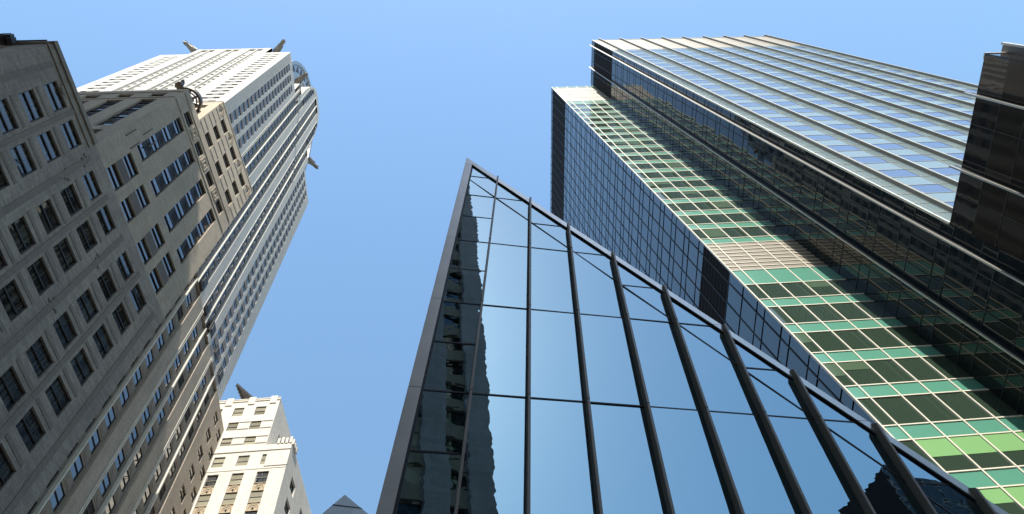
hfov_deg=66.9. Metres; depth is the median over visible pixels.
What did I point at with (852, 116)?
blue window
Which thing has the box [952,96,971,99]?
blue window
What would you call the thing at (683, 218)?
window pane
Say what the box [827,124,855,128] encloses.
blue window
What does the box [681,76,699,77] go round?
blue window
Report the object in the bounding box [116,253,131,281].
window
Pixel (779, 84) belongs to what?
blue window
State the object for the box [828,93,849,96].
blue window
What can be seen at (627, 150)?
window pane
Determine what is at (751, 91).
blue window
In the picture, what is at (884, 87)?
blue window
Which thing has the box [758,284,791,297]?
window pane
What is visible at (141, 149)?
window
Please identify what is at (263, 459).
window
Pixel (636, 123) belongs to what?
window pane
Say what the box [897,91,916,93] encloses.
blue window
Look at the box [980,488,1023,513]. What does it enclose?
window pane
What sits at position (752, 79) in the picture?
blue window
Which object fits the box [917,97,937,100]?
blue window
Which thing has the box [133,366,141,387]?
window
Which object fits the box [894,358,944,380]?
window pane
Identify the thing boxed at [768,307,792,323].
window pane
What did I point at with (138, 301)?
window
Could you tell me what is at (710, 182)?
window pane
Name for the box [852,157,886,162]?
blue window
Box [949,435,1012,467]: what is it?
window pane
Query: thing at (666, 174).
window pane
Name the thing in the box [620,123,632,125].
window pane
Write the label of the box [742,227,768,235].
window pane
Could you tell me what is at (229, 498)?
window
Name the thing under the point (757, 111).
blue window
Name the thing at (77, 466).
window
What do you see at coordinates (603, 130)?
window pane
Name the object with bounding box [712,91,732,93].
blue window
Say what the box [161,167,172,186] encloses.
window
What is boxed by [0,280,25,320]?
window
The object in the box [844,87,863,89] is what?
blue window
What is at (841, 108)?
blue window
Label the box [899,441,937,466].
window pane
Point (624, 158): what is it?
window pane
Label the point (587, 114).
window pane
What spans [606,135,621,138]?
window pane
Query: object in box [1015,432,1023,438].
window pane
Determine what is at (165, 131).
window
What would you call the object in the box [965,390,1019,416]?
window pane
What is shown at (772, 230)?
window pane
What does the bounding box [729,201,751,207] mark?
window pane
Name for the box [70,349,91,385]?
window
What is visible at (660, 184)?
window pane
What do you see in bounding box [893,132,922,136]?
blue window
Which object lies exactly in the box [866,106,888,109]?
blue window
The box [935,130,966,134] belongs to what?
blue window
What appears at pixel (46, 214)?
window
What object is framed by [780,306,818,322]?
window pane
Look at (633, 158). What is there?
window pane
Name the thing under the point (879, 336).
window pane
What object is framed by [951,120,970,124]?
blue window
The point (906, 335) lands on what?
window pane
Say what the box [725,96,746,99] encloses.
blue window
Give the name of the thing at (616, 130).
window pane
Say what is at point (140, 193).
window
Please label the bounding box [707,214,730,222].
window pane
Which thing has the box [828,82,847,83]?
blue window
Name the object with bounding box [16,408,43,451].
window
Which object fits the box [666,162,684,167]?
window pane
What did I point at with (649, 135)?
window pane
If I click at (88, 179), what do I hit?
window
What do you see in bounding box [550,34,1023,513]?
office tower
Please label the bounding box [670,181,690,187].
window pane
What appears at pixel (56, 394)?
window
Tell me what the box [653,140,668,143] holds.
window pane
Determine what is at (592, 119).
window pane
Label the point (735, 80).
blue window
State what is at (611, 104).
window panes
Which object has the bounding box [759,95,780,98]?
blue window
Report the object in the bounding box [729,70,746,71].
blue window
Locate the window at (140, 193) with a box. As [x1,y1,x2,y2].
[135,185,148,208]
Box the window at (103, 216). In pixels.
[96,206,113,235]
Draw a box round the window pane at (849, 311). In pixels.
[830,303,869,319]
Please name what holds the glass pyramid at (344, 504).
on the ground
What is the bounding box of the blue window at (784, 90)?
[778,89,798,91]
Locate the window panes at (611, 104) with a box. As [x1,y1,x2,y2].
[570,103,630,152]
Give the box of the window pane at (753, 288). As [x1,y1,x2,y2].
[746,285,766,298]
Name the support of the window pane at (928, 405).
in the office tower
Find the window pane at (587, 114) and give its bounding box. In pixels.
[584,113,596,115]
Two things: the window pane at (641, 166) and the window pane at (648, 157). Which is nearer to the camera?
the window pane at (641, 166)
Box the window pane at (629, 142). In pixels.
[626,141,641,144]
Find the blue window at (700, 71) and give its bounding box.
[700,71,717,72]
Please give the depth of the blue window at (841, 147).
64.14 m
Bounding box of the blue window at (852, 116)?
[846,115,872,118]
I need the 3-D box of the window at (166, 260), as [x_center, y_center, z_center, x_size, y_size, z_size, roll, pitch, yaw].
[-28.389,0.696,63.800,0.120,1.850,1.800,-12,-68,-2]
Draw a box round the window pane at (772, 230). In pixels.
[761,226,786,234]
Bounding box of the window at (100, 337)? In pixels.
[93,325,111,358]
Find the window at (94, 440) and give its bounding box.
[88,429,99,453]
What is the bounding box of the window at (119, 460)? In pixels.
[115,448,124,471]
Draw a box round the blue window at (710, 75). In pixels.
[710,75,728,76]
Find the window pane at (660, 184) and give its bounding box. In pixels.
[654,182,673,187]
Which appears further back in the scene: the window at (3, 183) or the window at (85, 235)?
the window at (85, 235)
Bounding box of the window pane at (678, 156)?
[671,154,687,158]
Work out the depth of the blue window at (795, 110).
79.28 m
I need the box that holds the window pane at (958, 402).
[935,392,991,418]
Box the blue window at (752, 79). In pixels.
[752,79,771,80]
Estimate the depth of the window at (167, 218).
66.15 m
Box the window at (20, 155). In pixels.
[10,143,34,176]
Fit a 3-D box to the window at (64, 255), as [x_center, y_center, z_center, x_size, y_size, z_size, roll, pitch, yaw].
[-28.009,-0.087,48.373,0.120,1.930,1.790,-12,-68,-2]
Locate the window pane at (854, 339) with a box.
[833,330,876,349]
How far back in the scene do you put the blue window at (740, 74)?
101.60 m
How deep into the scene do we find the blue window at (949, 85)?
92.64 m
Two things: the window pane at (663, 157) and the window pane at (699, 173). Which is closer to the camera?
the window pane at (699, 173)
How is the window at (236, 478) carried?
in the skyscraper
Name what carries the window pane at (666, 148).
in the office tower
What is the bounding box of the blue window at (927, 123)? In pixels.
[909,121,936,125]
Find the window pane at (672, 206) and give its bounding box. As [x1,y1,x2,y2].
[667,204,679,210]
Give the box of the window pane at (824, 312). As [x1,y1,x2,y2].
[806,304,844,320]
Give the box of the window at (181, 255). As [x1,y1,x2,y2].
[176,245,185,262]
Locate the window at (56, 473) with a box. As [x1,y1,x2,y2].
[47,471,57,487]
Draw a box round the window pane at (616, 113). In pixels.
[608,112,619,115]
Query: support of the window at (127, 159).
in the skyscraper
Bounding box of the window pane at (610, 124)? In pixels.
[607,123,620,126]
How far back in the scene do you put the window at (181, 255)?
67.30 m
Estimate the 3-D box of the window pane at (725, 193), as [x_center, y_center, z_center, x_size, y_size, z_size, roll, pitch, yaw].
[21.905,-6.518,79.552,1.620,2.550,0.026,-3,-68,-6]
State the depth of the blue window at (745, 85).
94.10 m
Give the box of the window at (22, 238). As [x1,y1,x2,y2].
[7,217,33,253]
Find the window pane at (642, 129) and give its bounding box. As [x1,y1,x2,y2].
[639,128,651,131]
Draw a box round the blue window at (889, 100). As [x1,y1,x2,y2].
[882,98,902,101]
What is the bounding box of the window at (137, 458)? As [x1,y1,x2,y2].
[134,447,141,466]
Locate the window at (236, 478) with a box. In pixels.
[229,474,243,484]
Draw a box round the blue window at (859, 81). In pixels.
[859,81,877,82]
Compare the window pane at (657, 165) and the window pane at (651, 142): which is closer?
the window pane at (657, 165)
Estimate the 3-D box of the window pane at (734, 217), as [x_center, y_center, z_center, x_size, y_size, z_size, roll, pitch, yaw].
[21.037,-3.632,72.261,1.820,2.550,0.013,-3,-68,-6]
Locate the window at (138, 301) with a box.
[129,284,144,312]
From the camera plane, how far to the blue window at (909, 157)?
60.88 m
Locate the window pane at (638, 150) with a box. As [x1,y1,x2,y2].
[634,148,650,152]
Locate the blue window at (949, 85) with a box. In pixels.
[940,84,958,86]
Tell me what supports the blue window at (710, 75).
in the office tower
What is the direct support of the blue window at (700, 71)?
in the office tower
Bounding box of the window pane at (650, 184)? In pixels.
[645,182,656,188]
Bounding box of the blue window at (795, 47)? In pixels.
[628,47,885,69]
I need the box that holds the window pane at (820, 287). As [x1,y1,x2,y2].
[804,281,839,294]
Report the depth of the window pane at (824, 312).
53.32 m
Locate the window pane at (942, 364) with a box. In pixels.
[922,356,970,378]
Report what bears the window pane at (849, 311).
in the office tower
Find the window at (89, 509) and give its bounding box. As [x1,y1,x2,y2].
[83,499,94,513]
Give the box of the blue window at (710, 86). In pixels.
[702,85,721,87]
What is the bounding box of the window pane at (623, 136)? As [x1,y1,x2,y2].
[620,135,633,138]
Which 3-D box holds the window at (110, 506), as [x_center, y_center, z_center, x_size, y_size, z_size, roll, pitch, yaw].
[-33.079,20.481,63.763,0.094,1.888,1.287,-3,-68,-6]
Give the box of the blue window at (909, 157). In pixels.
[900,155,935,160]
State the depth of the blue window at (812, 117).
75.50 m
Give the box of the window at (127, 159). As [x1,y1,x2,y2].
[123,153,136,177]
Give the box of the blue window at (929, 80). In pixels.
[921,79,937,81]
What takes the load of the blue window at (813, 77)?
in the office tower
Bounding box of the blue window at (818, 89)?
[811,88,831,90]
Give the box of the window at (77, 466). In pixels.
[70,455,82,480]
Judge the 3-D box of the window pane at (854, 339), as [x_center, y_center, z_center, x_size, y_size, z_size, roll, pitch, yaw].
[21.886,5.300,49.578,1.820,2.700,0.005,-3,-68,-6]
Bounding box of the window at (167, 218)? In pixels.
[164,212,173,232]
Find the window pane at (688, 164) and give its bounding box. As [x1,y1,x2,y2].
[681,162,698,166]
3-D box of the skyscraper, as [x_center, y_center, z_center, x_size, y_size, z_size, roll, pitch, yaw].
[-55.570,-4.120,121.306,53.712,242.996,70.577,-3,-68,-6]
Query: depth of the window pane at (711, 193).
79.28 m
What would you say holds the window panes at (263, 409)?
in the skyscraper
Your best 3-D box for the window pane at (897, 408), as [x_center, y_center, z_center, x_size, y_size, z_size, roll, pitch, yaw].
[20.951,8.297,41.998,1.820,2.700,0.022,-3,-68,-6]
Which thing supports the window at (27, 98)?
in the skyscraper
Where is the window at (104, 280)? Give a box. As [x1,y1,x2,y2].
[97,270,115,300]
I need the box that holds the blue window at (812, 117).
[808,116,835,119]
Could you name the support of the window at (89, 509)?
in the skyscraper
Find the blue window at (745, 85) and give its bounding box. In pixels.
[733,84,753,86]
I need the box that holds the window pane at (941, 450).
[915,438,977,470]
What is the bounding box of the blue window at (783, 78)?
[783,78,801,79]
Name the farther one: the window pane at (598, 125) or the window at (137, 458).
the window pane at (598, 125)
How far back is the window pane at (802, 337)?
49.24 m
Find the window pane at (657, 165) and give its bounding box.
[651,163,668,168]
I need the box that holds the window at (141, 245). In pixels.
[137,238,150,264]
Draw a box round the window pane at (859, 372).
[837,361,884,384]
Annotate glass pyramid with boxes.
[322,495,367,513]
[376,158,1008,513]
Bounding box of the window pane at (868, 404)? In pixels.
[857,399,893,424]
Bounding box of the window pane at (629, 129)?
[626,128,640,131]
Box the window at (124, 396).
[120,385,128,407]
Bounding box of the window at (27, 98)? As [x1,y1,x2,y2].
[18,90,41,122]
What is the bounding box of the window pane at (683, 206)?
[676,203,697,210]
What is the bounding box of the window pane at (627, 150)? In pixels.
[620,148,636,152]
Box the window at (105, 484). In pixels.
[100,472,110,497]
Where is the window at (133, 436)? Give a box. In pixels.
[129,426,137,447]
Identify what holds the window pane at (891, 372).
in the office tower
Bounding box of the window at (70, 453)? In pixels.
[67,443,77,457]
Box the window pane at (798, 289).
[781,282,816,296]
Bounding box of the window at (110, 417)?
[105,406,114,429]
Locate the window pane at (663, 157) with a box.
[657,155,673,159]
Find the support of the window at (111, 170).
in the skyscraper
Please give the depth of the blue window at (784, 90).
90.55 m
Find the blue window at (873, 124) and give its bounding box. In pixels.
[868,123,897,126]
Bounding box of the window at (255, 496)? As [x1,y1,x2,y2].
[248,491,262,501]
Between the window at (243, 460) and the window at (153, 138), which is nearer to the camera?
the window at (153, 138)
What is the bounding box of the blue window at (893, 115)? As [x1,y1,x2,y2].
[886,113,912,117]
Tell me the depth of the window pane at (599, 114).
118.47 m
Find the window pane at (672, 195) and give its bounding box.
[664,192,684,198]
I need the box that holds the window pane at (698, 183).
[687,180,706,186]
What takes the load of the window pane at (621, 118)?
in the office tower
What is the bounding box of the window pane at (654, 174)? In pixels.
[644,172,663,177]
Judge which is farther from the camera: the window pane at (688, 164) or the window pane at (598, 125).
the window pane at (598, 125)
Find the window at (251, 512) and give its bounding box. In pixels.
[245,511,257,513]
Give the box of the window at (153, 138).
[149,133,160,151]
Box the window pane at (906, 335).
[886,327,929,345]
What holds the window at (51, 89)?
in the skyscraper
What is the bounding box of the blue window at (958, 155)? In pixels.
[948,153,963,158]
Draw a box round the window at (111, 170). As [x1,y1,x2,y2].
[106,164,121,190]
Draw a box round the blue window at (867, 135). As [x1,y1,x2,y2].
[848,133,880,138]
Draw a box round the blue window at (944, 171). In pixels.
[929,168,959,174]
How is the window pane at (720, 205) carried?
in the office tower
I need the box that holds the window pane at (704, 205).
[694,202,715,209]
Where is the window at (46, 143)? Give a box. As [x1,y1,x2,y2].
[36,131,58,162]
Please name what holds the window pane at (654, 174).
in the office tower
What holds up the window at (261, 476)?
in the skyscraper
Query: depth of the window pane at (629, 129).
107.71 m
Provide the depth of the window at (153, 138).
66.74 m
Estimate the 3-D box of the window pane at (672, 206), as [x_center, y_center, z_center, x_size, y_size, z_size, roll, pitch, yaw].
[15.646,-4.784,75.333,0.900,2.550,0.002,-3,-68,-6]
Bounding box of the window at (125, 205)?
[120,198,134,221]
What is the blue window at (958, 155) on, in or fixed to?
in the office tower
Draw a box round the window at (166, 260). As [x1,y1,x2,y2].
[162,253,173,276]
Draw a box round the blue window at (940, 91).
[930,90,949,92]
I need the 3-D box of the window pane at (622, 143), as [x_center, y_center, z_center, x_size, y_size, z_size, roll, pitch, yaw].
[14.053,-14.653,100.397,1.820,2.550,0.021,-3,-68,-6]
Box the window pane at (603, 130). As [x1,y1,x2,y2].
[600,129,614,132]
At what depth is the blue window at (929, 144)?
65.07 m
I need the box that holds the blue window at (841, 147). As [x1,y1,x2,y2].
[827,145,860,150]
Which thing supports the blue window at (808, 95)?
in the office tower
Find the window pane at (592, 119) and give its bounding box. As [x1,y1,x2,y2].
[590,118,601,121]
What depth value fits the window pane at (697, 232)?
68.20 m
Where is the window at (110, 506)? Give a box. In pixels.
[105,496,115,513]
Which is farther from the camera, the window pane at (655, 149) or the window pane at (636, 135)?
the window pane at (636, 135)
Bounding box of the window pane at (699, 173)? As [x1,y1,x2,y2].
[692,170,709,175]
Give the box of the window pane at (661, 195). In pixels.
[656,193,667,198]
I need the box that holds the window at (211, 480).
[204,475,218,485]
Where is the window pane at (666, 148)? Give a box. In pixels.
[662,147,677,150]
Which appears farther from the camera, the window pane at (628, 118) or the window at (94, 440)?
the window pane at (628, 118)
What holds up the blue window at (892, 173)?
in the office tower
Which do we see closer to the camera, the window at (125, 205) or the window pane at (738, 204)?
the window at (125, 205)
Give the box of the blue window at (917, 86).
[909,85,926,87]
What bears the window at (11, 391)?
in the skyscraper
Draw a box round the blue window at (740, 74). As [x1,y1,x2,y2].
[740,74,757,75]
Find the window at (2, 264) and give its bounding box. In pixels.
[0,254,5,269]
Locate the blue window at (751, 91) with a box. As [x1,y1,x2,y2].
[745,90,766,92]
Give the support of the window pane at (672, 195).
in the office tower
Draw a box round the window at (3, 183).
[0,169,7,189]
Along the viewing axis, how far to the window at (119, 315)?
54.02 m
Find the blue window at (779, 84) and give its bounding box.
[765,83,785,85]
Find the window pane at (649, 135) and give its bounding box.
[646,134,659,137]
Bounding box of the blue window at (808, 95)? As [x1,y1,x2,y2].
[794,94,815,97]
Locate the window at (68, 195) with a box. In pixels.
[60,185,80,215]
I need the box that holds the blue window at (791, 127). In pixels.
[785,126,815,129]
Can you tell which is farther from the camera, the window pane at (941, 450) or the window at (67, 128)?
the window at (67, 128)
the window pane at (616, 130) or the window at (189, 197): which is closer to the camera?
the window at (189, 197)
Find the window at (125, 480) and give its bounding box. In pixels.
[120,470,129,492]
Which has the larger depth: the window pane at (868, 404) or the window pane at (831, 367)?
the window pane at (831, 367)
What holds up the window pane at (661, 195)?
in the office tower
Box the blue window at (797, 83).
[797,83,816,84]
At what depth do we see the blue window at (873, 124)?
72.27 m
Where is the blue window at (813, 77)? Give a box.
[813,77,830,78]
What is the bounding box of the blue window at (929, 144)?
[919,142,952,147]
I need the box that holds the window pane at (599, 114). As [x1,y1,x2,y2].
[596,113,608,115]
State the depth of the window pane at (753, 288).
56.73 m
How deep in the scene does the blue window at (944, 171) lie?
57.26 m
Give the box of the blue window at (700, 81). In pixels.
[691,80,708,82]
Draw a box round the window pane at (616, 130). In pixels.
[613,129,626,131]
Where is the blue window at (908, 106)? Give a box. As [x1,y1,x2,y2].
[902,105,925,108]
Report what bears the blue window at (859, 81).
in the office tower
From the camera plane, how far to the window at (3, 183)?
43.77 m
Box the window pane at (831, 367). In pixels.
[823,363,854,385]
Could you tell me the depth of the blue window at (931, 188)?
53.24 m
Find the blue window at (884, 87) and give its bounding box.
[876,86,895,88]
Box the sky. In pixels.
[0,0,1023,513]
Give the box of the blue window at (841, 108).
[828,107,853,110]
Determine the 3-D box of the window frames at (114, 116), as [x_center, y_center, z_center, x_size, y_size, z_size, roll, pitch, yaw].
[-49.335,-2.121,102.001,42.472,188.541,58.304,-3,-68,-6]
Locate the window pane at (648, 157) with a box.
[643,155,659,159]
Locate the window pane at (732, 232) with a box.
[722,228,748,236]
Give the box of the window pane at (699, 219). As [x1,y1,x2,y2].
[688,215,711,223]
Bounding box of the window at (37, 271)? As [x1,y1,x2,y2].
[27,258,51,294]
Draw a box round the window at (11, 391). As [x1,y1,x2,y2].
[0,367,23,410]
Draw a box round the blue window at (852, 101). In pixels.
[846,100,867,102]
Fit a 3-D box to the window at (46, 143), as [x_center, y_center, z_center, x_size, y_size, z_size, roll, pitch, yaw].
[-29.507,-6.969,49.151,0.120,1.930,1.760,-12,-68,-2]
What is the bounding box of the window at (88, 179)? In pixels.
[82,171,99,200]
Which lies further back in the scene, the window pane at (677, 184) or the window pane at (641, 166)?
the window pane at (641, 166)
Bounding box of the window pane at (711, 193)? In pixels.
[699,190,720,197]
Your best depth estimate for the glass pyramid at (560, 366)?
11.65 m
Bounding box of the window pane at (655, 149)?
[649,147,664,151]
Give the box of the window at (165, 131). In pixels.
[161,125,171,142]
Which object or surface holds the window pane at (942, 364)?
in the office tower
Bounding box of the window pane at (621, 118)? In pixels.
[614,117,625,120]
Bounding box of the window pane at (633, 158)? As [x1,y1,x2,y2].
[627,156,643,160]
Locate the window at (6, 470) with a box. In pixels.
[0,446,13,488]
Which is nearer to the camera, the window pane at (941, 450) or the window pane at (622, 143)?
the window pane at (941, 450)
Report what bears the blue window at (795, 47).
in the office tower
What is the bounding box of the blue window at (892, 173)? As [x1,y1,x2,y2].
[880,170,918,176]
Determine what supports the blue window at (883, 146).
in the office tower
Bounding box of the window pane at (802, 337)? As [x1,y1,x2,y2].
[794,333,821,351]
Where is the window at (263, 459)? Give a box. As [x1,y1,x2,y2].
[260,455,266,463]
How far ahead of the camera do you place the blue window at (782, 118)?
75.23 m
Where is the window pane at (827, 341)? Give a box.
[807,332,849,350]
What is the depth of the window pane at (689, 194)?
79.32 m
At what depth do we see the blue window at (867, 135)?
68.43 m
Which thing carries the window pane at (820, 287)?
in the office tower
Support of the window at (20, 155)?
in the skyscraper
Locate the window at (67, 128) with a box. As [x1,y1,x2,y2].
[60,120,79,149]
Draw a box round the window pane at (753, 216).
[744,213,768,220]
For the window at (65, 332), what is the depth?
46.74 m
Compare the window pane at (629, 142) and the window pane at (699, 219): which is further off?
the window pane at (629, 142)
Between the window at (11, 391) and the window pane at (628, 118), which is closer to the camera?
the window at (11, 391)
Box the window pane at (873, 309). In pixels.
[855,302,892,317]
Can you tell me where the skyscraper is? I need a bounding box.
[0,33,318,513]
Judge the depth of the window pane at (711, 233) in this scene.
68.35 m
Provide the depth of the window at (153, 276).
60.94 m
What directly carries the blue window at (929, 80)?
in the office tower
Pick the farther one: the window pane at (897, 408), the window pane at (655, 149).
the window pane at (655, 149)
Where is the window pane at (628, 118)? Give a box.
[625,117,637,119]
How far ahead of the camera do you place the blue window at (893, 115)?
76.43 m
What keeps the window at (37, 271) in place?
in the skyscraper
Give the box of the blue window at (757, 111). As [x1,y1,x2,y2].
[752,110,777,113]
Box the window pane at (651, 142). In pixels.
[640,140,655,144]
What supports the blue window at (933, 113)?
in the office tower
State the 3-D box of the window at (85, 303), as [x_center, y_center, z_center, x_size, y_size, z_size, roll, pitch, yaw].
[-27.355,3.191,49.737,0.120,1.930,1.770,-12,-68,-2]
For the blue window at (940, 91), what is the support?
in the office tower
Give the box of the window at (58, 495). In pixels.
[50,483,64,511]
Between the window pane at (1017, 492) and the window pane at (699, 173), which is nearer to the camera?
the window pane at (1017, 492)
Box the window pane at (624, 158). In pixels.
[620,156,629,160]
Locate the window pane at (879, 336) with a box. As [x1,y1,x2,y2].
[860,328,903,347]
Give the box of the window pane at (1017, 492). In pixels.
[1004,486,1023,506]
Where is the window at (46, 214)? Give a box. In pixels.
[36,200,58,233]
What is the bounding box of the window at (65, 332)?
[53,312,75,348]
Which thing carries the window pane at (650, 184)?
in the office tower
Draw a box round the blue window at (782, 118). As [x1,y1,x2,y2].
[769,117,795,121]
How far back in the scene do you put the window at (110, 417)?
64.64 m
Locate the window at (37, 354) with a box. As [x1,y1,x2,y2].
[26,338,51,377]
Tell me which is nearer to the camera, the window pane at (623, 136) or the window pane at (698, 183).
the window pane at (698, 183)
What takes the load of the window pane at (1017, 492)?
in the office tower
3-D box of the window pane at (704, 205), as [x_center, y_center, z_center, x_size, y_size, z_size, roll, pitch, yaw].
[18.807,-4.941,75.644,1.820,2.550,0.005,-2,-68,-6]
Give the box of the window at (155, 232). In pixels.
[151,224,163,248]
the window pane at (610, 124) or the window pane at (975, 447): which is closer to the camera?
the window pane at (975, 447)
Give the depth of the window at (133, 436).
69.35 m
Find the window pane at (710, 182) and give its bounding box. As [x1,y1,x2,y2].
[703,180,722,185]
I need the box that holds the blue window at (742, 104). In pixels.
[737,103,761,105]
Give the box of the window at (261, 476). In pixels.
[254,472,268,482]
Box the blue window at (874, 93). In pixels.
[863,92,882,94]
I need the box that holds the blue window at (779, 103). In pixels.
[773,102,798,104]
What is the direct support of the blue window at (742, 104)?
in the office tower
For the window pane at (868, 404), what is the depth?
41.90 m
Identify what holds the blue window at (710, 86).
in the office tower
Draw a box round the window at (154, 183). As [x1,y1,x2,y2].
[150,177,160,195]
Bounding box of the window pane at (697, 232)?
[692,230,707,238]
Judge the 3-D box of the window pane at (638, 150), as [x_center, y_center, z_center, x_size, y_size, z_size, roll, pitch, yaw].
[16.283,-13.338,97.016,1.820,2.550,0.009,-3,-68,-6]
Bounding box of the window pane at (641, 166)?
[635,164,653,168]
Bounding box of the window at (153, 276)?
[149,268,161,293]
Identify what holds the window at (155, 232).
in the skyscraper
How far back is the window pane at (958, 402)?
42.35 m
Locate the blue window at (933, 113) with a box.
[925,112,951,115]
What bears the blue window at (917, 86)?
in the office tower
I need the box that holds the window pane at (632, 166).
[628,164,637,169]
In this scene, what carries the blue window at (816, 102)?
in the office tower
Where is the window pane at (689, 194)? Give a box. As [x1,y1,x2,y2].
[682,191,703,197]
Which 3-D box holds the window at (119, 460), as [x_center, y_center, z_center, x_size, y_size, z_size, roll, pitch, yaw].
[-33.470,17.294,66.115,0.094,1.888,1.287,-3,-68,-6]
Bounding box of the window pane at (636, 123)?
[632,122,643,125]
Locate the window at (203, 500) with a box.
[196,495,210,505]
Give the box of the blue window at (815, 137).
[806,135,835,139]
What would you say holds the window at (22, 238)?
in the skyscraper
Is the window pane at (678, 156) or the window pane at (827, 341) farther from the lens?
the window pane at (678, 156)
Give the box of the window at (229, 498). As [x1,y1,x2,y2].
[222,493,236,503]
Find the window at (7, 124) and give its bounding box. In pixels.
[0,99,16,133]
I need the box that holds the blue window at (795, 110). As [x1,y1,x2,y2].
[790,109,815,111]
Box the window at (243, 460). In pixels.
[236,456,249,465]
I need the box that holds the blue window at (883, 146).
[872,143,905,148]
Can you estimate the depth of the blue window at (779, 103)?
82.96 m
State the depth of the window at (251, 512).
82.66 m
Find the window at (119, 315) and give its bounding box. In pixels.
[112,303,128,333]
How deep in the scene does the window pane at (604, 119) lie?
114.90 m
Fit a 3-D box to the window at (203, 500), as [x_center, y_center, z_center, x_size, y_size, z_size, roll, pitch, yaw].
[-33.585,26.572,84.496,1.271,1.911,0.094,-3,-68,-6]
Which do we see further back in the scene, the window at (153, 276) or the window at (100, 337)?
the window at (153, 276)
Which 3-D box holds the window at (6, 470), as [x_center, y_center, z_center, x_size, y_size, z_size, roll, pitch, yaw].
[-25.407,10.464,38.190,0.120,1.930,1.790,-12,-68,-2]
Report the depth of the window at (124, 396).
67.83 m
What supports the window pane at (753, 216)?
in the office tower
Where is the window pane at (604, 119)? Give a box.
[601,118,614,120]
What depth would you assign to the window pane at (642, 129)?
108.26 m
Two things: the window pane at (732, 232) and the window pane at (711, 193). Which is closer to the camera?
the window pane at (732, 232)
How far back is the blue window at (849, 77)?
99.14 m
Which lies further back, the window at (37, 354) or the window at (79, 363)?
the window at (79, 363)
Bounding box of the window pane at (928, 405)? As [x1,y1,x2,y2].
[904,394,959,421]
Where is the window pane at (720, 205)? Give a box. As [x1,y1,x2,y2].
[711,201,734,208]
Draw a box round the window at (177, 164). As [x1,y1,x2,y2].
[173,158,183,175]
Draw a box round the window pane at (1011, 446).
[982,433,1023,464]
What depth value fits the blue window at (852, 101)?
83.62 m
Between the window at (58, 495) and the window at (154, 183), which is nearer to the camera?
the window at (58, 495)
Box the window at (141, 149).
[137,142,147,160]
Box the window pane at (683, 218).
[678,216,692,223]
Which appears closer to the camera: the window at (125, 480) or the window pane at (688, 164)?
the window at (125, 480)
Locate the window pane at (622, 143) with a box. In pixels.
[613,141,627,145]
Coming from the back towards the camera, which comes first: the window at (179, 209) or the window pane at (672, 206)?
the window pane at (672, 206)
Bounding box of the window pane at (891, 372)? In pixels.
[866,360,914,382]
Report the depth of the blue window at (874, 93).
88.06 m
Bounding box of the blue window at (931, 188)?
[909,184,953,192]
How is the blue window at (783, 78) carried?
in the office tower
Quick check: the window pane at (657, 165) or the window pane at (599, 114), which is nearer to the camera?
the window pane at (657, 165)
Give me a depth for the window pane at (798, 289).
56.98 m
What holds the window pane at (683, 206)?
in the office tower
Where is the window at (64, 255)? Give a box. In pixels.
[53,238,74,272]
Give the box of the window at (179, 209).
[174,201,184,220]
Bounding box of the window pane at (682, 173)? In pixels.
[677,171,695,176]
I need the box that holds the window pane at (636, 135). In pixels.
[633,134,647,137]
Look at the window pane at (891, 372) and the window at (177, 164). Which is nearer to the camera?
the window pane at (891, 372)
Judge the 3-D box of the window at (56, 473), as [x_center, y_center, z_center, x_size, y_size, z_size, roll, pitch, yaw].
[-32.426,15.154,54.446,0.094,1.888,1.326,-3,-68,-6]
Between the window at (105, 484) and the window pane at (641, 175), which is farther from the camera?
the window pane at (641, 175)
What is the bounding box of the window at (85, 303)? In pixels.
[77,290,96,322]
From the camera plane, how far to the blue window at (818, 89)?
90.96 m
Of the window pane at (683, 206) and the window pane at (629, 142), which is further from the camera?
the window pane at (629, 142)
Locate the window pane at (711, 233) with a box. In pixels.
[701,229,727,237]
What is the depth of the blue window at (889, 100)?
83.96 m
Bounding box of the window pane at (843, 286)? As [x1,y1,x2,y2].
[828,280,861,293]
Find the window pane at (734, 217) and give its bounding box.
[725,214,749,221]
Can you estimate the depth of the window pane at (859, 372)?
45.67 m
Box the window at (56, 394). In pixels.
[45,377,69,415]
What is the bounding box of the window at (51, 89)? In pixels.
[44,81,64,111]
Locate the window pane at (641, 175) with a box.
[636,173,646,178]
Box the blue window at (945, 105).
[938,104,961,106]
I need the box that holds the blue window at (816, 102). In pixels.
[809,101,834,103]
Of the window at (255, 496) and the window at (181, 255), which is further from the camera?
the window at (255, 496)
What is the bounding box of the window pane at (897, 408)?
[872,396,927,423]
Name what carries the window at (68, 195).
in the skyscraper
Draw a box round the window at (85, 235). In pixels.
[76,221,95,252]
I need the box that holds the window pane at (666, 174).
[660,172,678,177]
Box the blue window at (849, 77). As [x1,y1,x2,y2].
[843,76,859,78]
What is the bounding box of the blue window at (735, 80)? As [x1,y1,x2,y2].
[721,79,741,81]
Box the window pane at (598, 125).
[595,123,608,126]
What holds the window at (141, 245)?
in the skyscraper
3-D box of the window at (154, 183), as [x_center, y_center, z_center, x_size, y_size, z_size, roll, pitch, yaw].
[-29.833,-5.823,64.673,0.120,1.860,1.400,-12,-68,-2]
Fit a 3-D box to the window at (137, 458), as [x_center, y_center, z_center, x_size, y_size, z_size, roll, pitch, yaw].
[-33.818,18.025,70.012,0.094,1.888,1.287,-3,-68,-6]
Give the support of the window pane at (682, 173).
in the office tower
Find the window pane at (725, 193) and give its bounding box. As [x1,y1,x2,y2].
[715,190,735,196]
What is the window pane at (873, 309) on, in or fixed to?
in the office tower
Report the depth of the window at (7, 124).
45.41 m
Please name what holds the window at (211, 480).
in the skyscraper
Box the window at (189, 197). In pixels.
[185,190,194,208]

